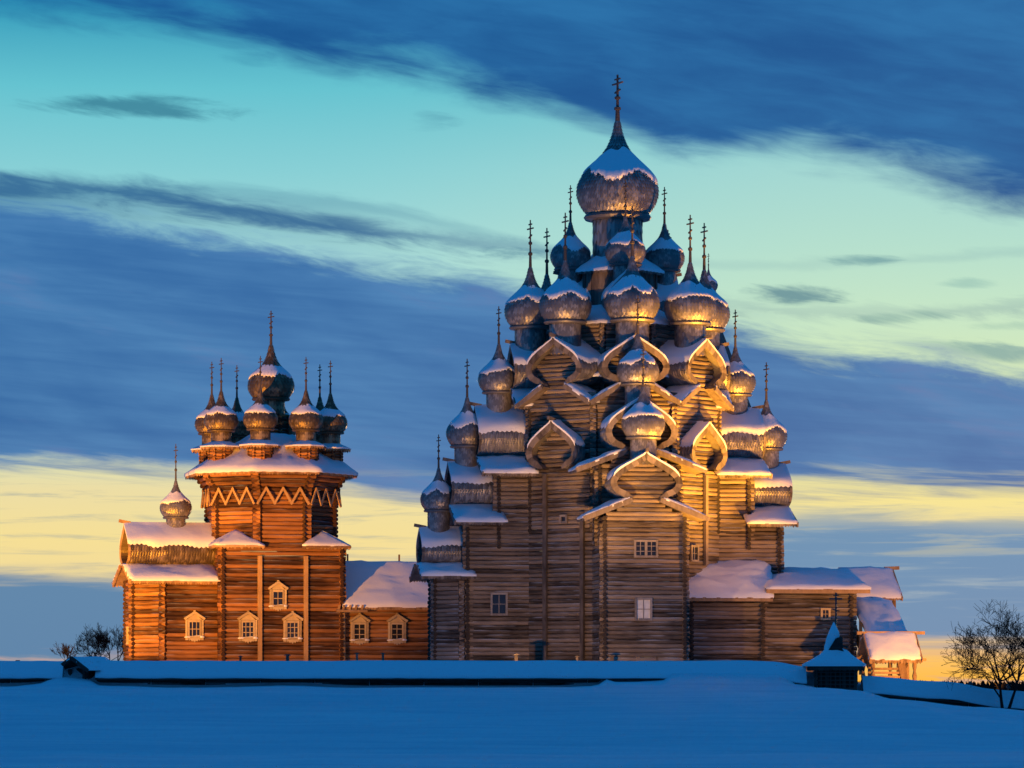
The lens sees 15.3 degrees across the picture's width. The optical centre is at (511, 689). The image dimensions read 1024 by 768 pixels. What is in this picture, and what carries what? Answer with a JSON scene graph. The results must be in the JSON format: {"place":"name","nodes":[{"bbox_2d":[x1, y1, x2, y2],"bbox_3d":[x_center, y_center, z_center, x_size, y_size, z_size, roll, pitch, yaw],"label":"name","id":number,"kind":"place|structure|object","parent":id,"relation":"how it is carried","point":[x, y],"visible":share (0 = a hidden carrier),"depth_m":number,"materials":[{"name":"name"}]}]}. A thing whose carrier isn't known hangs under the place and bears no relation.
{"place":"outdoors","nodes":[
{"label":"outdoors","id":0,"kind":"place"},
{"bbox_2d":[0,660,1023,767],"bbox_3d":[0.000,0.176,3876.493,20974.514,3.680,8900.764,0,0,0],"label":"snowy ground","id":1,"kind":"structure","parent":0,"point":[74,719],"depth_m":134.48,"materials":[{"name":"snow"}]},
{"bbox_2d":[0,661,64,682],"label":"log fence","id":2,"kind":"object","parent":1,"relation":"on","point":[23,671],"visible":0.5,"depth_m":209.51,"materials":[{"name":"white wood"}]},
{"bbox_2d":[50,643,77,658],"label":"bare shrub","id":3,"kind":"object","parent":1,"relation":"on","point":[65,650],"visible":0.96,"depth_m":235.92,"materials":[{"name":"brown plant"}]},
{"bbox_2d":[61,656,109,678],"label":"gate","id":4,"kind":"structure","parent":1,"relation":"on","point":[90,666],"depth_m":209.52,"materials":[{"name":"brown wood"}]},
{"bbox_2d":[72,623,123,660],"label":"bare shrub","id":5,"kind":"object","parent":1,"relation":"on","point":[101,641],"visible":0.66,"depth_m":261.74,"materials":[{"name":"brown plant"}]},
{"bbox_2d":[111,311,428,660],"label":"wooden church","id":6,"kind":"structure","parent":1,"relation":"on","point":[261,473],"depth_m":250.39,"materials":[{"name":"brown wood"}]},
{"bbox_2d":[126,627,128,644],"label":"window","id":7,"kind":"structure","parent":6,"relation":"in","point":[127,628],"depth_m":250.85,"materials":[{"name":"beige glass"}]},
{"bbox_2d":[184,610,204,641],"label":"window","id":8,"kind":"structure","parent":6,"relation":"in","point":[194,625],"depth_m":249.39,"materials":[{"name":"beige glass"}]},
{"bbox_2d":[237,610,258,642],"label":"window","id":9,"kind":"structure","parent":6,"relation":"in","point":[247,625],"depth_m":249.39,"materials":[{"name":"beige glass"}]},
{"bbox_2d":[268,580,287,610],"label":"window","id":10,"kind":"structure","parent":6,"relation":"in","point":[277,595],"depth_m":249.87,"materials":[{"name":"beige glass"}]},
{"bbox_2d":[282,611,302,643],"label":"window","id":11,"kind":"structure","parent":6,"relation":"in","point":[292,626],"depth_m":250.06,"materials":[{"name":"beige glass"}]},
{"bbox_2d":[349,613,370,644],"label":"window","id":12,"kind":"structure","parent":6,"relation":"in","point":[359,628],"depth_m":251.46,"materials":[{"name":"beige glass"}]},
{"bbox_2d":[386,613,407,644],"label":"window","id":13,"kind":"structure","parent":6,"relation":"in","point":[396,626],"depth_m":252.08,"materials":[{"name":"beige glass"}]},
{"bbox_2d":[95,660,806,685],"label":"log fence","id":14,"kind":"object","parent":1,"relation":"on","point":[484,673],"visible":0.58,"depth_m":209.55,"materials":[{"name":"white wood"}]},
{"bbox_2d":[513,653,518,660],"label":"grave marker","id":15,"kind":"object","parent":1,"relation":"on","point":[516,657],"visible":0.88,"depth_m":220.94,"materials":[{"name":"brown wood"}]},
{"bbox_2d":[409,75,925,679],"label":"wooden church","id":16,"kind":"structure","parent":1,"relation":"on","point":[617,481],"depth_m":236.15,"materials":[{"name":"brown wood"}]},
{"bbox_2d":[490,592,507,615],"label":"window","id":17,"kind":"structure","parent":16,"relation":"in","point":[498,600],"depth_m":236.34,"materials":[{"name":"grey glass"}]},
{"bbox_2d":[559,514,567,522],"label":"window","id":18,"kind":"structure","parent":16,"relation":"in","point":[562,518],"depth_m":234.85,"materials":[{"name":"brown glass"}]},
{"bbox_2d":[635,598,651,620],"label":"window","id":19,"kind":"structure","parent":16,"relation":"in","point":[643,606],"depth_m":230.08,"materials":[{"name":"white glass"}]},
{"bbox_2d":[634,540,657,557],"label":"window","id":20,"kind":"structure","parent":16,"relation":"in","point":[642,548],"depth_m":230.08,"materials":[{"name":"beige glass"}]},
{"bbox_2d":[690,545,698,561],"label":"window","id":21,"kind":"structure","parent":16,"relation":"in","point":[694,549],"depth_m":235.65,"materials":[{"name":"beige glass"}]},
{"bbox_2d":[820,608,830,619],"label":"window","id":22,"kind":"structure","parent":16,"relation":"in","point":[825,613],"depth_m":236.63,"materials":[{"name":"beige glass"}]},
{"bbox_2d":[802,593,865,689],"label":"gate turret","id":23,"kind":"object","parent":1,"relation":"on","point":[834,664],"visible":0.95,"depth_m":209.07,"materials":[{"name":"brown wood"}]},
{"bbox_2d":[858,680,1023,690],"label":"forest","id":24,"kind":"object","parent":1,"relation":"on","point":[984,685],"visible":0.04,"depth_m":4502.55,"materials":[{"name":"black plant"}]},
{"bbox_2d":[861,676,1023,710],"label":"log fence","id":25,"kind":"object","parent":1,"relation":"on","point":[959,694],"visible":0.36,"depth_m":209.50,"materials":[{"name":"white wood"}]},
{"bbox_2d":[941,600,1023,708],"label":"bare tree","id":26,"kind":"object","parent":1,"relation":"on","point":[1005,630],"visible":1,"depth_m":207.55,"materials":[{"name":"brown plant"}]},
{"bbox_2d":[994,681,1023,690],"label":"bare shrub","id":27,"kind":"object","parent":1,"relation":"on","point":[1013,686],"visible":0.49,"depth_m":226.00,"materials":[{"name":"plant"}]},
{"bbox_2d":[0,0,1023,684],"label":"sky","id":28,"kind":"structure","parent":0,"point":[371,177],"materials":[{"name":"blue"}]},
{"bbox_2d":[707,253,750,406],"bbox_3d":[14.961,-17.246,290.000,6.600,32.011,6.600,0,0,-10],"label":"onion dome","id":29,"kind":"structure","parent":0,"point":[713,282],"depth_m":289.47,"materials":[{"name":"wood"}]}
]}

